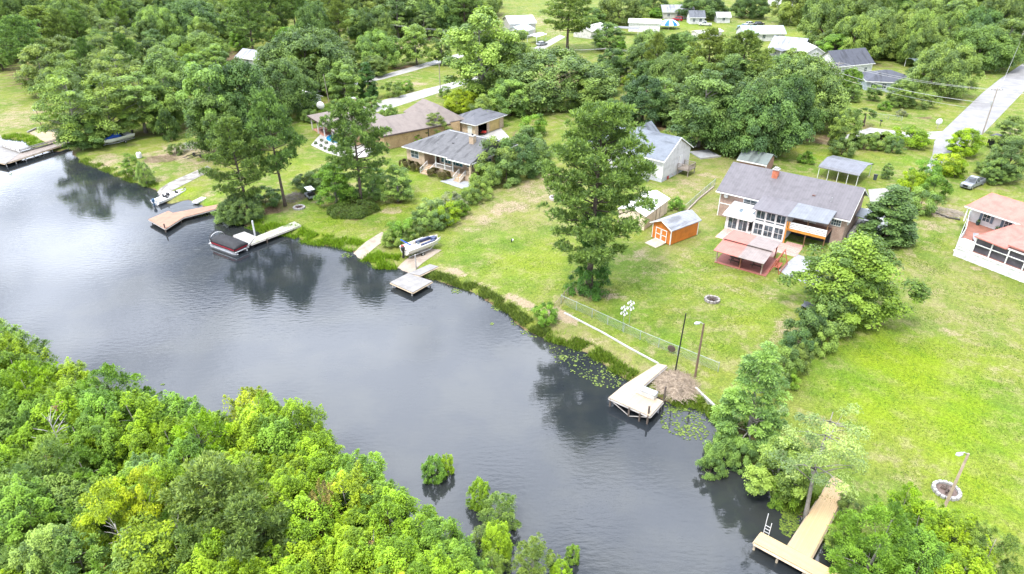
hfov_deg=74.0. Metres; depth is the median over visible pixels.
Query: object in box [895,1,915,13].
oak tree
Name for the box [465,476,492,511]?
young tree
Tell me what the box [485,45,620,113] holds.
oak tree
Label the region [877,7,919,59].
oak tree
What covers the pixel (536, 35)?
carport
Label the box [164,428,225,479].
young tree
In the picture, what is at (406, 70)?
back road
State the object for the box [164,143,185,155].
shrub
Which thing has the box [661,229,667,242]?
door
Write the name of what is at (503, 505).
young tree
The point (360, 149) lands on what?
gravel bed
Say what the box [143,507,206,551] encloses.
young tree
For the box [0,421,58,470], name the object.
young tree
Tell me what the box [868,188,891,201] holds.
gravel yard
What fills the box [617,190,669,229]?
storage shed
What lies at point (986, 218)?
window
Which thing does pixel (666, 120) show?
oak tree
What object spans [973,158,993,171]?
shrub
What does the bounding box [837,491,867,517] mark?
shrub
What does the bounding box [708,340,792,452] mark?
cypress tree
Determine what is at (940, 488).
fire pit
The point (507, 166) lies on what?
shrub
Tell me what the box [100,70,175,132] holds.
gum tree
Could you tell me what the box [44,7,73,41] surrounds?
pine tree
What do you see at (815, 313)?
shrub
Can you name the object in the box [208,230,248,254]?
pontoon boat
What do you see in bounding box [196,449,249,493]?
young tree
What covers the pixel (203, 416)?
young tree
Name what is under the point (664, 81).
gum tree
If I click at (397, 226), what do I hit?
shrub
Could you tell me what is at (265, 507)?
young tree
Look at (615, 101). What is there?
oak tree
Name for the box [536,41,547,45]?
parked car
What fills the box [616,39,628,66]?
cypress tree
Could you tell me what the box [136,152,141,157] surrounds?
water tank
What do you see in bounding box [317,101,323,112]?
satellite dish
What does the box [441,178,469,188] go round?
patio slab
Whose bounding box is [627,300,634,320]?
gourd rack
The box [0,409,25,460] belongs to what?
young tree
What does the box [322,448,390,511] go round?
young tree
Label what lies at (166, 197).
bass boat
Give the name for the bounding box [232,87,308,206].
pine tree
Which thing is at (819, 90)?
oak tree
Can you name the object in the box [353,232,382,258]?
lakeside ramp
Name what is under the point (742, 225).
sliding door
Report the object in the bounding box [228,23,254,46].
maple tree
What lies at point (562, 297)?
wire fence
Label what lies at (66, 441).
young tree
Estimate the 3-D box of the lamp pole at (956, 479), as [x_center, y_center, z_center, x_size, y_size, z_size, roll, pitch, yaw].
[35.769,16.224,55.506,1.318,7.188,0.392,-4,30,-7]
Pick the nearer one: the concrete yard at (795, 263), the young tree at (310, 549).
the young tree at (310, 549)
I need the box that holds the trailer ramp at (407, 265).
[397,248,440,272]
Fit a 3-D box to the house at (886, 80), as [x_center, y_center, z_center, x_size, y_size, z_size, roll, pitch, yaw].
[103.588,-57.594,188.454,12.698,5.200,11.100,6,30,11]
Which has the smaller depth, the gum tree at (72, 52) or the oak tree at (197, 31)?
the gum tree at (72, 52)
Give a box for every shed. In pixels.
[234,48,268,66]
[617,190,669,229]
[645,210,701,247]
[714,12,731,22]
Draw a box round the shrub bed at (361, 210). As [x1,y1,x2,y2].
[326,195,379,219]
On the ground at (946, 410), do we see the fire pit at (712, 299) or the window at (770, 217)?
the fire pit at (712, 299)
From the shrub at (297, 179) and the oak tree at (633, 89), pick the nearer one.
the shrub at (297, 179)
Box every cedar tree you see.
[357,62,378,98]
[854,184,919,246]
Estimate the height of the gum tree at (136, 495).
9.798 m
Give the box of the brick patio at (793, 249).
[715,228,803,256]
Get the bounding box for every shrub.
[72,125,105,149]
[155,108,180,142]
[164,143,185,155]
[210,206,244,224]
[243,185,281,206]
[287,172,321,192]
[300,108,316,122]
[302,168,333,189]
[309,103,330,113]
[327,99,344,109]
[363,95,381,108]
[378,103,397,115]
[379,81,405,97]
[380,228,408,246]
[383,217,414,241]
[399,80,413,91]
[399,158,410,166]
[402,222,422,241]
[406,160,418,170]
[406,209,436,232]
[414,164,422,170]
[415,197,447,221]
[426,209,453,230]
[427,167,450,180]
[432,201,462,225]
[438,85,450,96]
[441,190,467,212]
[447,199,470,217]
[458,187,481,203]
[466,176,492,198]
[468,161,502,186]
[476,135,516,175]
[490,157,526,188]
[495,133,539,180]
[518,113,546,135]
[531,301,559,327]
[668,196,684,210]
[695,451,728,480]
[702,431,741,468]
[725,438,760,474]
[754,362,789,399]
[766,345,805,381]
[767,474,800,511]
[777,329,815,360]
[782,306,828,352]
[782,365,801,389]
[790,342,814,375]
[796,151,815,163]
[803,303,834,331]
[806,294,856,340]
[806,324,839,356]
[823,522,863,558]
[823,532,871,570]
[827,137,857,156]
[834,537,893,573]
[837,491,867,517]
[851,133,877,149]
[867,130,897,150]
[877,101,892,109]
[880,135,906,153]
[882,125,934,148]
[894,108,908,115]
[896,168,926,194]
[907,186,947,214]
[908,159,945,184]
[909,89,942,109]
[918,173,953,201]
[931,152,964,175]
[943,159,968,178]
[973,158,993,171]
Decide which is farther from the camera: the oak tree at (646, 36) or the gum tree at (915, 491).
the oak tree at (646, 36)
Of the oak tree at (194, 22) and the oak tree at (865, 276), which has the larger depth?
the oak tree at (194, 22)
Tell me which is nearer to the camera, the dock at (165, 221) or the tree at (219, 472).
the tree at (219, 472)
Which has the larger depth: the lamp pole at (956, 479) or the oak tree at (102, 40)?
the oak tree at (102, 40)
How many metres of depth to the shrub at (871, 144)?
141.15 m
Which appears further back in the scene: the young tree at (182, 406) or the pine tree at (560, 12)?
the pine tree at (560, 12)
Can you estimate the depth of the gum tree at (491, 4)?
298.17 m
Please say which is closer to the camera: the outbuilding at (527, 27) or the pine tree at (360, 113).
the pine tree at (360, 113)
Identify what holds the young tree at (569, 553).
in the lake water
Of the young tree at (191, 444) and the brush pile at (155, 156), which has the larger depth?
the brush pile at (155, 156)
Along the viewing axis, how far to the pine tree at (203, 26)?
225.57 m
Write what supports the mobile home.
on the ground at (946, 410)
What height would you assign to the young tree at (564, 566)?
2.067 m
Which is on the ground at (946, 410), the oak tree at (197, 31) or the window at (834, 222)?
the oak tree at (197, 31)
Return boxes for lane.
[533,35,564,48]
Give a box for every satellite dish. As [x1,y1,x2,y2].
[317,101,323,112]
[936,118,942,127]
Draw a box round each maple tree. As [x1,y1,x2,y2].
[2,0,45,24]
[12,44,72,94]
[32,35,51,67]
[38,0,91,39]
[39,34,81,66]
[65,3,109,33]
[87,29,108,38]
[104,30,135,47]
[107,0,151,17]
[129,5,186,42]
[138,28,164,51]
[139,46,197,123]
[174,61,251,148]
[177,52,205,87]
[198,43,228,73]
[204,0,249,23]
[214,3,234,26]
[215,8,249,42]
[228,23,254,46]
[229,30,249,50]
[312,162,360,205]
[313,0,323,21]
[318,7,340,35]
[322,60,364,99]
[342,13,367,43]
[344,0,382,10]
[355,166,387,200]
[373,0,424,38]
[379,164,414,201]
[397,23,431,64]
[407,0,462,32]
[427,28,451,63]
[439,3,522,98]
[488,77,529,116]
[496,29,534,66]
[590,21,626,48]
[593,0,651,25]
[594,47,626,78]
[664,69,735,149]
[676,30,699,57]
[680,56,713,92]
[681,45,708,63]
[709,53,756,83]
[741,435,815,502]
[767,53,791,64]
[770,0,809,25]
[783,47,806,57]
[797,0,840,22]
[815,34,849,52]
[840,67,864,91]
[845,84,862,101]
[864,84,884,100]
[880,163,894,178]
[904,39,985,97]
[933,0,977,25]
[941,8,971,33]
[945,127,988,156]
[949,4,1004,59]
[982,0,1023,34]
[982,17,1023,64]
[984,115,1023,149]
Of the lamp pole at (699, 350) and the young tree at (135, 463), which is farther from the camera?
the lamp pole at (699, 350)
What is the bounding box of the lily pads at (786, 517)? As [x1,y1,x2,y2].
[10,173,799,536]
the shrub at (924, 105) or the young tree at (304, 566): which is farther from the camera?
the shrub at (924, 105)
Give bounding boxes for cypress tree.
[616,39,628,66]
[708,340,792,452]
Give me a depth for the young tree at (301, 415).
58.43 m
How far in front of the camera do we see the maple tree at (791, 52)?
177.98 m
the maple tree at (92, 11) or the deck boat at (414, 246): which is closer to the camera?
the deck boat at (414, 246)
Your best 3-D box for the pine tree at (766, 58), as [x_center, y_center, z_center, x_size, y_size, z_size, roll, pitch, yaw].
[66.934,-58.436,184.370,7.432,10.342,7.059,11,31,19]
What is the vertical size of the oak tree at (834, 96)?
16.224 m
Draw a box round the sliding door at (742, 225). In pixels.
[737,219,747,231]
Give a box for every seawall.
[27,127,55,132]
[564,312,658,363]
[696,387,715,405]
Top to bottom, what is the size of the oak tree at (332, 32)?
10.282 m
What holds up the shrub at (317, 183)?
on the ground at (946, 410)
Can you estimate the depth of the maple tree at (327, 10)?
251.74 m
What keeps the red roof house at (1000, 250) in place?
on the ground at (946, 410)
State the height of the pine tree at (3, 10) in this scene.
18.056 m
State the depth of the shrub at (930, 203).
111.03 m
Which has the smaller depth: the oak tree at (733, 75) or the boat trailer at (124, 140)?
the boat trailer at (124, 140)
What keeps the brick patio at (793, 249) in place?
on the ground at (946, 410)
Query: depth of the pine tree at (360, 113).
108.76 m
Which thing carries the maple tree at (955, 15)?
on the ground at (946, 410)
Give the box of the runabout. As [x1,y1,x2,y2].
[104,130,134,142]
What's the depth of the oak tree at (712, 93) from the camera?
142.11 m
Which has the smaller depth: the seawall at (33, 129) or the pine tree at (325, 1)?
the seawall at (33, 129)
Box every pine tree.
[0,0,9,21]
[0,14,50,79]
[17,4,64,43]
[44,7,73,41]
[67,9,89,38]
[70,36,96,69]
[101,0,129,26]
[105,32,140,84]
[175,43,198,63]
[194,22,222,38]
[198,116,272,211]
[219,0,278,48]
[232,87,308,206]
[251,0,294,31]
[281,0,301,24]
[291,0,306,20]
[295,35,319,74]
[311,0,348,21]
[318,96,391,204]
[323,0,350,36]
[448,0,485,23]
[533,99,659,301]
[539,0,597,50]
[643,31,667,69]
[661,33,687,70]
[684,26,730,70]
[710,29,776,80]
[750,54,772,63]
[800,54,816,93]
[884,0,912,11]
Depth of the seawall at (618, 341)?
79.73 m
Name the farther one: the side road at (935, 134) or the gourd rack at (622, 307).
the side road at (935, 134)
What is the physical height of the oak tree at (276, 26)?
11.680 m
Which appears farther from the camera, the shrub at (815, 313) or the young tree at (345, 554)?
the shrub at (815, 313)
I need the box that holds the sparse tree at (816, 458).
[763,403,873,520]
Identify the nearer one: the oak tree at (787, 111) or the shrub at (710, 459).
the shrub at (710, 459)
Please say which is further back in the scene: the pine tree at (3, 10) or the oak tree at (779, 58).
the pine tree at (3, 10)
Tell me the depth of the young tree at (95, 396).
59.00 m
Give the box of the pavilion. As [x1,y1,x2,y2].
[713,230,781,276]
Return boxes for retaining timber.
[687,186,713,209]
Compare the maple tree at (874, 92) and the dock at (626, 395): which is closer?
the dock at (626, 395)
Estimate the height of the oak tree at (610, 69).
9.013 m
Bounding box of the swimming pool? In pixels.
[325,133,343,144]
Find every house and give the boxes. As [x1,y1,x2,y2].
[307,97,463,148]
[401,129,517,183]
[573,22,605,38]
[591,121,695,181]
[659,5,694,18]
[716,162,871,248]
[735,25,786,40]
[768,35,810,56]
[817,47,875,75]
[858,70,907,92]
[953,193,1023,282]
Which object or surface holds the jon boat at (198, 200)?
on the ground at (946, 410)
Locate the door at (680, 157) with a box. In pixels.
[678,155,682,166]
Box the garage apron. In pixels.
[480,128,508,139]
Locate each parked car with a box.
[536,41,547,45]
[672,16,682,20]
[754,21,764,24]
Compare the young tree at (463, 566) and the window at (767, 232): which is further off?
the window at (767, 232)
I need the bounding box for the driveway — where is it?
[373,77,476,111]
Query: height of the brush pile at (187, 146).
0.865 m
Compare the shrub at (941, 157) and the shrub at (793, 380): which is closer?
the shrub at (793, 380)
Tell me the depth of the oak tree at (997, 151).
123.27 m
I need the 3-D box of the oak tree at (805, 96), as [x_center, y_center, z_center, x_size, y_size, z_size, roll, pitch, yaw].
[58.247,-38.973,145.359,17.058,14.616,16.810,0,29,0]
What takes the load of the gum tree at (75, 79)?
on the ground at (946, 410)
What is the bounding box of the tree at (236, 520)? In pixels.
[193,488,296,568]
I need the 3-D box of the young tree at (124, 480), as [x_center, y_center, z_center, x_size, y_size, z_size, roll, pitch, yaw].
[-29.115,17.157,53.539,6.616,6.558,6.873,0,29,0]
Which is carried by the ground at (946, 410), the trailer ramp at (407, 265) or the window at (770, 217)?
the trailer ramp at (407, 265)
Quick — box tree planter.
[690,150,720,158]
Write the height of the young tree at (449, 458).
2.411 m
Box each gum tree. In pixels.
[27,66,113,147]
[30,50,90,113]
[52,113,109,149]
[66,49,90,71]
[69,474,144,573]
[71,71,151,137]
[76,49,102,79]
[85,16,114,35]
[90,45,158,109]
[100,49,114,62]
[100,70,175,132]
[102,15,129,35]
[102,509,196,573]
[107,26,146,49]
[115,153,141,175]
[116,463,185,535]
[143,42,176,77]
[340,39,361,67]
[347,27,404,67]
[361,55,391,75]
[407,9,438,35]
[425,112,452,133]
[441,88,480,112]
[481,0,496,11]
[621,72,635,87]
[641,77,682,118]
[873,481,922,540]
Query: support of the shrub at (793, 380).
on the ground at (946, 410)
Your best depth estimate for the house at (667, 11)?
305.59 m
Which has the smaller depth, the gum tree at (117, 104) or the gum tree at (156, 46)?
the gum tree at (117, 104)
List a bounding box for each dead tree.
[33,400,72,458]
[100,517,131,567]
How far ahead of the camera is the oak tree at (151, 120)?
148.40 m
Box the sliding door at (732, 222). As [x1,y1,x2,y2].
[727,217,737,229]
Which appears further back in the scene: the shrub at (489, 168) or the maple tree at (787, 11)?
the maple tree at (787, 11)
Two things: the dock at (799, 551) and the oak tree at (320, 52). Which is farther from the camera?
the oak tree at (320, 52)
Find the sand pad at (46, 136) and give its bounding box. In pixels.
[30,130,58,143]
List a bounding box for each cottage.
[686,10,705,23]
[795,41,824,56]
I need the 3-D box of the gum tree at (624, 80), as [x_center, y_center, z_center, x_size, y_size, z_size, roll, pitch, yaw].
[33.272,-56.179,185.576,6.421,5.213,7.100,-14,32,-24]
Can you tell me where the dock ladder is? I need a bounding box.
[763,513,771,535]
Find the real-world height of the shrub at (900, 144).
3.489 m
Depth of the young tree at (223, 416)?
59.60 m
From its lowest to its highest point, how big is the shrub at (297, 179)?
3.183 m
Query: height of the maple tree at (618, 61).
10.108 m
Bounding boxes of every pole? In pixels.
[675,313,686,370]
[694,322,704,377]
[944,452,969,506]
[980,88,1002,140]
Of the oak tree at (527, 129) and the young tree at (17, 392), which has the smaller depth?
the young tree at (17, 392)
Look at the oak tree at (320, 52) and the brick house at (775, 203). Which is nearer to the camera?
the brick house at (775, 203)
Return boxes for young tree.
[0,318,31,356]
[0,320,60,373]
[0,326,49,380]
[0,350,48,389]
[0,368,59,424]
[0,376,25,438]
[0,387,35,433]
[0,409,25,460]
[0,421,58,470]
[0,441,22,487]
[0,458,76,555]
[0,460,44,519]
[0,473,71,573]
[0,527,48,573]
[0,532,7,570]
[0,568,44,573]
[1,448,60,479]
[7,522,105,573]
[8,492,30,532]
[9,396,67,454]
[10,360,65,404]
[14,430,104,495]
[21,504,112,571]
[28,467,103,528]
[29,376,99,434]
[30,385,99,461]
[31,408,123,478]
[37,356,112,399]
[37,529,117,573]
[49,444,122,508]
[58,385,145,463]
[62,472,131,559]
[64,509,120,573]
[66,362,155,428]
[69,412,132,482]
[78,560,110,573]
[98,382,163,456]
[98,387,184,460]
[99,466,168,529]
[104,526,192,573]
[112,507,181,547]
[114,428,169,472]
[122,451,174,490]
[132,546,187,573]
[133,161,155,186]
[135,457,198,513]
[140,518,218,573]
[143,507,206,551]
[145,414,201,470]
[146,389,210,454]
[162,406,240,474]
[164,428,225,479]
[174,547,239,573]
[188,409,240,461]
[192,527,244,573]
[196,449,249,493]
[198,499,273,544]
[206,448,276,506]
[213,552,275,573]
[221,403,295,467]
[222,386,269,453]
[238,391,300,456]
[243,539,298,573]
[244,491,319,563]
[245,467,293,543]
[250,412,313,476]
[262,452,325,500]
[266,489,349,568]
[267,460,323,539]
[267,547,330,573]
[274,397,330,452]
[275,535,336,573]
[281,429,345,473]
[298,451,343,511]
[303,478,342,539]
[321,504,401,573]
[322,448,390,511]
[325,460,391,548]
[330,527,401,573]
[330,568,354,573]
[340,479,415,545]
[357,530,431,573]
[360,485,444,563]
[373,562,408,573]
[399,545,458,573]
[417,514,481,572]
[420,454,446,484]
[424,536,490,573]
[428,554,494,573]
[436,453,455,476]
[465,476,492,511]
[472,524,491,549]
[476,491,521,534]
[478,548,507,573]
[479,517,513,562]
[504,531,560,573]
[548,558,572,573]
[563,543,579,565]
[823,493,920,573]
[871,523,953,573]
[879,500,962,573]
[915,545,996,573]
[919,503,997,573]
[945,520,1023,573]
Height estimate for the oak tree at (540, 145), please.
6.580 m
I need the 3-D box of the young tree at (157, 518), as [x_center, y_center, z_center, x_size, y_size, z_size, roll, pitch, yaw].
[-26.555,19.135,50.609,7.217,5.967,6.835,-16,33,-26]
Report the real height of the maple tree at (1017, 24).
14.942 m
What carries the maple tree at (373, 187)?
on the ground at (946, 410)
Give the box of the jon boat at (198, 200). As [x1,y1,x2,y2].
[192,197,205,203]
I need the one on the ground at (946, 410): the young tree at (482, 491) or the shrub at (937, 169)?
the shrub at (937, 169)
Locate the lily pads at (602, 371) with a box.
[452,288,622,387]
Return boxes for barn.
[502,15,536,33]
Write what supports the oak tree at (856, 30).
on the ground at (946, 410)
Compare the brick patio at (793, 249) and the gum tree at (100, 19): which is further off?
the gum tree at (100, 19)
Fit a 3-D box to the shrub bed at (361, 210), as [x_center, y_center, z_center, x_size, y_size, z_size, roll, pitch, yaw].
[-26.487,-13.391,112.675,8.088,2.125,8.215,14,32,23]
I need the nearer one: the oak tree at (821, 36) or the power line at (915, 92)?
the power line at (915, 92)
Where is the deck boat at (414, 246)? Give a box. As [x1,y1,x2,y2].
[399,235,440,257]
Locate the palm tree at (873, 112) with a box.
[857,108,877,125]
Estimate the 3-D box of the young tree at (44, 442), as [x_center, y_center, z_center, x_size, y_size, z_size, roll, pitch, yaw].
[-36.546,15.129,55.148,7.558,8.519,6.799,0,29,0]
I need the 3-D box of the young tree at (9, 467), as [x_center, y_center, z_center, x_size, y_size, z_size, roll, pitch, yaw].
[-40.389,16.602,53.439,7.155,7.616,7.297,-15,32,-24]
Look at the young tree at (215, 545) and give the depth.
45.59 m
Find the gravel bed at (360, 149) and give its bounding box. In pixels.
[311,134,370,157]
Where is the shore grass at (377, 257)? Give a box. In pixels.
[1,132,401,269]
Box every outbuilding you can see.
[509,23,534,36]
[737,150,776,168]
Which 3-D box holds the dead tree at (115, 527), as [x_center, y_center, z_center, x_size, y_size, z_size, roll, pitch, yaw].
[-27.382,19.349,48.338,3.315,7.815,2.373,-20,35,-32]
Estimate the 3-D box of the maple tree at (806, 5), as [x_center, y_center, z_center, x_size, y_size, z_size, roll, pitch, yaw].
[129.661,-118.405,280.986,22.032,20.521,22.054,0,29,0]
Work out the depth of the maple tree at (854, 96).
174.78 m
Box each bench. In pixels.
[636,384,657,399]
[801,301,814,308]
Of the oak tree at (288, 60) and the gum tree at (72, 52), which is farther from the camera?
the gum tree at (72, 52)
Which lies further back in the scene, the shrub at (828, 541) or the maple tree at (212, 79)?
the maple tree at (212, 79)
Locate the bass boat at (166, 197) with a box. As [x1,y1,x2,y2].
[151,188,185,205]
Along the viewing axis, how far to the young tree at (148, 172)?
123.66 m
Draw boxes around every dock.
[0,136,69,166]
[148,204,219,231]
[233,220,300,248]
[390,254,438,295]
[608,363,667,423]
[752,475,848,573]
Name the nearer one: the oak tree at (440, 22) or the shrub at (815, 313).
the shrub at (815, 313)
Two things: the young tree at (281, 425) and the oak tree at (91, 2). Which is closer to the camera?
the young tree at (281, 425)
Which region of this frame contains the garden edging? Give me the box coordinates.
[934,212,959,220]
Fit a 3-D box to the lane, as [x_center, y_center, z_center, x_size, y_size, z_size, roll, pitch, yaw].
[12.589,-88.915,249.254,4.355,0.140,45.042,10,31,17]
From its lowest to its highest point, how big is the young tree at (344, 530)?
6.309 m
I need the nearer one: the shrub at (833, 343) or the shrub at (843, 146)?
the shrub at (833, 343)
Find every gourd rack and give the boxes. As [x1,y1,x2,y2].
[620,305,627,330]
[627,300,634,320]
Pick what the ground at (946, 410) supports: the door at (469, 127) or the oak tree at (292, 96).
the oak tree at (292, 96)
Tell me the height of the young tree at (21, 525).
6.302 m
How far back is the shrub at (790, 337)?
75.12 m
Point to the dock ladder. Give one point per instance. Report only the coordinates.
(768, 526)
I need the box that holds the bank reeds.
[424,270,551,337]
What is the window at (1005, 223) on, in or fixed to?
in the red roof house at (1000, 250)
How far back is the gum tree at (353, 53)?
206.66 m
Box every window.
[411,150,418,158]
[441,157,450,163]
[453,162,462,166]
[743,199,756,204]
[753,222,762,234]
[756,210,765,219]
[763,225,772,237]
[766,213,775,221]
[773,227,782,239]
[776,215,785,224]
[830,219,841,226]
[979,213,993,223]
[999,220,1012,226]
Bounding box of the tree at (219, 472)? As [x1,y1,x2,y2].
[151,449,288,559]
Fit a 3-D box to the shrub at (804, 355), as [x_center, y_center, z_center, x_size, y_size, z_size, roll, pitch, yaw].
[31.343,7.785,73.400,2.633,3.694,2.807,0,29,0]
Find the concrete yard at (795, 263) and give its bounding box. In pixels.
[779,254,820,284]
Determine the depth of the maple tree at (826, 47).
215.80 m
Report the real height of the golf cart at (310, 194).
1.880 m
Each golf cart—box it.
[304,186,314,199]
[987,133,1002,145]
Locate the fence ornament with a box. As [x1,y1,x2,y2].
[668,345,675,351]
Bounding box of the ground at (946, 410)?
[0,0,1023,573]
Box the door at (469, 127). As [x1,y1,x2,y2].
[468,126,471,133]
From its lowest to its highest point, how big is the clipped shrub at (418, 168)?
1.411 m
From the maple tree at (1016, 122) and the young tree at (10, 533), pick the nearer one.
the young tree at (10, 533)
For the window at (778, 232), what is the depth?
102.65 m
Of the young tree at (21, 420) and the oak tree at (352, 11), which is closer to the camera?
the young tree at (21, 420)
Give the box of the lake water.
[0,138,836,573]
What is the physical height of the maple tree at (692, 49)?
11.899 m
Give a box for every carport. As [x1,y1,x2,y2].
[527,32,545,42]
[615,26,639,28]
[817,155,872,184]
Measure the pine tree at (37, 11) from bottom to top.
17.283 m
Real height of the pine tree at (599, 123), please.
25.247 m
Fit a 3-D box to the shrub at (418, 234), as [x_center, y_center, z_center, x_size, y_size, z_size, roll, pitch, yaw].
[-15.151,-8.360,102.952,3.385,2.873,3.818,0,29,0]
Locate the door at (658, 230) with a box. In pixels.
[655,226,661,239]
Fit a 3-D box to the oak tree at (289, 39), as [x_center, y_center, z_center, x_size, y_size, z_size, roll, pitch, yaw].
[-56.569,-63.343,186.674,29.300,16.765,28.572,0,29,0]
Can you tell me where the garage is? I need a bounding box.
[459,108,506,134]
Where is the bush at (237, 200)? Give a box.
[216,191,264,224]
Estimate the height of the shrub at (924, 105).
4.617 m
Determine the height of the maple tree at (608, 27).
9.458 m
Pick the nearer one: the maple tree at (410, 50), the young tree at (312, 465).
the young tree at (312, 465)
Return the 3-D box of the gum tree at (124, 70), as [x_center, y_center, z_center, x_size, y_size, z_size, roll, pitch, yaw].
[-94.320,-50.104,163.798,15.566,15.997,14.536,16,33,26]
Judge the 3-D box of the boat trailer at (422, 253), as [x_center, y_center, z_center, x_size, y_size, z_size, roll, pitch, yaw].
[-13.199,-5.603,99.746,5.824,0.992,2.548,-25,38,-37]
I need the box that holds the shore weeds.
[77,157,863,547]
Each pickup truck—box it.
[699,21,711,25]
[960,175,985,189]
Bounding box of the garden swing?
[769,249,788,274]
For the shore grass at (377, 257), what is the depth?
103.93 m
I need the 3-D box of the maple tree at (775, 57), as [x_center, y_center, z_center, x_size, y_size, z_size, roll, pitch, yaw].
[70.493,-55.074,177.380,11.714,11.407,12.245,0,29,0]
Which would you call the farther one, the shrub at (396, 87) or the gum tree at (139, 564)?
the shrub at (396, 87)
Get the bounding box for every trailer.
[103,137,132,145]
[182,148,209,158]
[408,243,437,256]
[692,28,723,39]
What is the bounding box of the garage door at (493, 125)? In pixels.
[489,119,499,130]
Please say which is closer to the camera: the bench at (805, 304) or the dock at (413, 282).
the bench at (805, 304)
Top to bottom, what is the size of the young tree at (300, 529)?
7.960 m
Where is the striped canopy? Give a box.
[660,19,679,29]
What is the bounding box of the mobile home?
[628,18,661,31]
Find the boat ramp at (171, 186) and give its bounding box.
[157,166,208,195]
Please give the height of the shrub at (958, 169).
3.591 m
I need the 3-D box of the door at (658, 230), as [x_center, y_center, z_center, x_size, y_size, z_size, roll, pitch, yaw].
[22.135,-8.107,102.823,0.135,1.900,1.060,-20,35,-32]
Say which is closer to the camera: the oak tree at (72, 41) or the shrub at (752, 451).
the shrub at (752, 451)
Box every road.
[317,54,461,91]
[846,127,941,141]
[927,64,1023,170]
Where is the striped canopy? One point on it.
(669, 22)
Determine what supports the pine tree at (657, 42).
on the ground at (946, 410)
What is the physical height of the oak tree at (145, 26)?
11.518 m
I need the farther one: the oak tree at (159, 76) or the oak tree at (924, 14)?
the oak tree at (924, 14)
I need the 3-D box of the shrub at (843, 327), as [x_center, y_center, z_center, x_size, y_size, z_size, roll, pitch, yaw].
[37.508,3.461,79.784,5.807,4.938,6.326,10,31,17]
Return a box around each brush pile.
[141,154,178,162]
[174,141,196,151]
[281,191,305,201]
[650,366,704,403]
[931,206,965,217]
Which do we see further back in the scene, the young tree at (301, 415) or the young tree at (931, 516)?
the young tree at (301, 415)
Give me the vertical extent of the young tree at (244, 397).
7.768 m
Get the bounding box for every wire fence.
[554,285,572,309]
[561,295,719,370]
[685,178,715,208]
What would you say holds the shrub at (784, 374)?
on the ground at (946, 410)
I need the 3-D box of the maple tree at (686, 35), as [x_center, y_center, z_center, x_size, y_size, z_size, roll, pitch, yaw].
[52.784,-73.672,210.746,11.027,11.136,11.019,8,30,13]
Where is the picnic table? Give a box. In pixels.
[728,256,743,264]
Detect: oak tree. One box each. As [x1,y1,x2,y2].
[0,44,16,70]
[21,0,49,9]
[51,62,88,102]
[58,37,86,66]
[69,0,107,17]
[85,33,106,48]
[85,77,109,106]
[86,34,113,51]
[87,36,114,64]
[94,0,144,29]
[101,64,134,102]
[127,40,147,62]
[130,18,161,41]
[130,37,165,69]
[134,81,186,133]
[139,68,172,99]
[140,0,172,7]
[151,0,227,39]
[152,0,174,7]
[162,34,194,53]
[177,31,232,63]
[184,90,246,152]
[187,16,219,34]
[192,29,218,62]
[210,56,281,144]
[234,79,276,132]
[252,24,360,93]
[258,10,281,41]
[260,58,321,118]
[269,4,289,26]
[272,25,298,43]
[272,48,295,61]
[274,58,304,89]
[275,56,317,91]
[293,1,341,37]
[313,43,333,72]
[319,28,341,39]
[321,68,354,94]
[339,8,356,28]
[346,0,362,11]
[346,7,392,40]
[354,0,385,6]
[370,7,394,35]
[374,11,396,43]
[387,0,430,33]
[414,0,465,34]
[454,0,497,30]
[467,34,482,63]
[469,93,502,124]
[479,77,499,100]
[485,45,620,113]
[487,0,500,12]
[514,125,542,155]
[519,137,556,171]
[566,77,603,111]
[583,7,606,23]
[598,60,620,92]
[598,99,633,121]
[619,74,670,123]
[620,42,657,79]
[621,27,673,71]
[624,59,662,96]
[638,0,669,13]
[639,51,699,97]
[648,7,662,17]
[655,87,694,125]
[674,0,729,19]
[684,91,731,145]
[695,79,816,158]
[708,76,796,156]
[727,68,749,85]
[729,0,772,18]
[745,71,828,143]
[754,52,851,131]
[757,53,789,75]
[776,230,932,330]
[796,0,857,43]
[812,29,840,49]
[814,82,829,104]
[827,108,866,145]
[831,14,883,57]
[841,0,897,24]
[848,7,905,59]
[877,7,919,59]
[884,78,918,107]
[888,8,944,62]
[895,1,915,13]
[902,16,954,65]
[905,0,955,20]
[946,21,1023,71]
[961,0,983,8]
[980,158,1021,184]
[982,135,1023,181]
[1010,0,1023,16]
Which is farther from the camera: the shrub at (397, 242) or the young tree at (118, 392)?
the shrub at (397, 242)
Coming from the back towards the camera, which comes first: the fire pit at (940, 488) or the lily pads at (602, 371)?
the lily pads at (602, 371)
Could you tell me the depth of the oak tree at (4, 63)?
207.95 m
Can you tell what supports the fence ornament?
attached to the wire fence at (576, 305)
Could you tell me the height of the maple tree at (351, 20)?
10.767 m
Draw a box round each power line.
[836,63,990,89]
[844,63,1001,89]
[844,74,984,102]
[844,79,985,109]
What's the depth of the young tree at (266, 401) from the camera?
58.73 m
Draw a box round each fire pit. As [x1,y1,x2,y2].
[293,204,304,209]
[704,295,719,303]
[931,479,961,500]
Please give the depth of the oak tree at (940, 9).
238.55 m

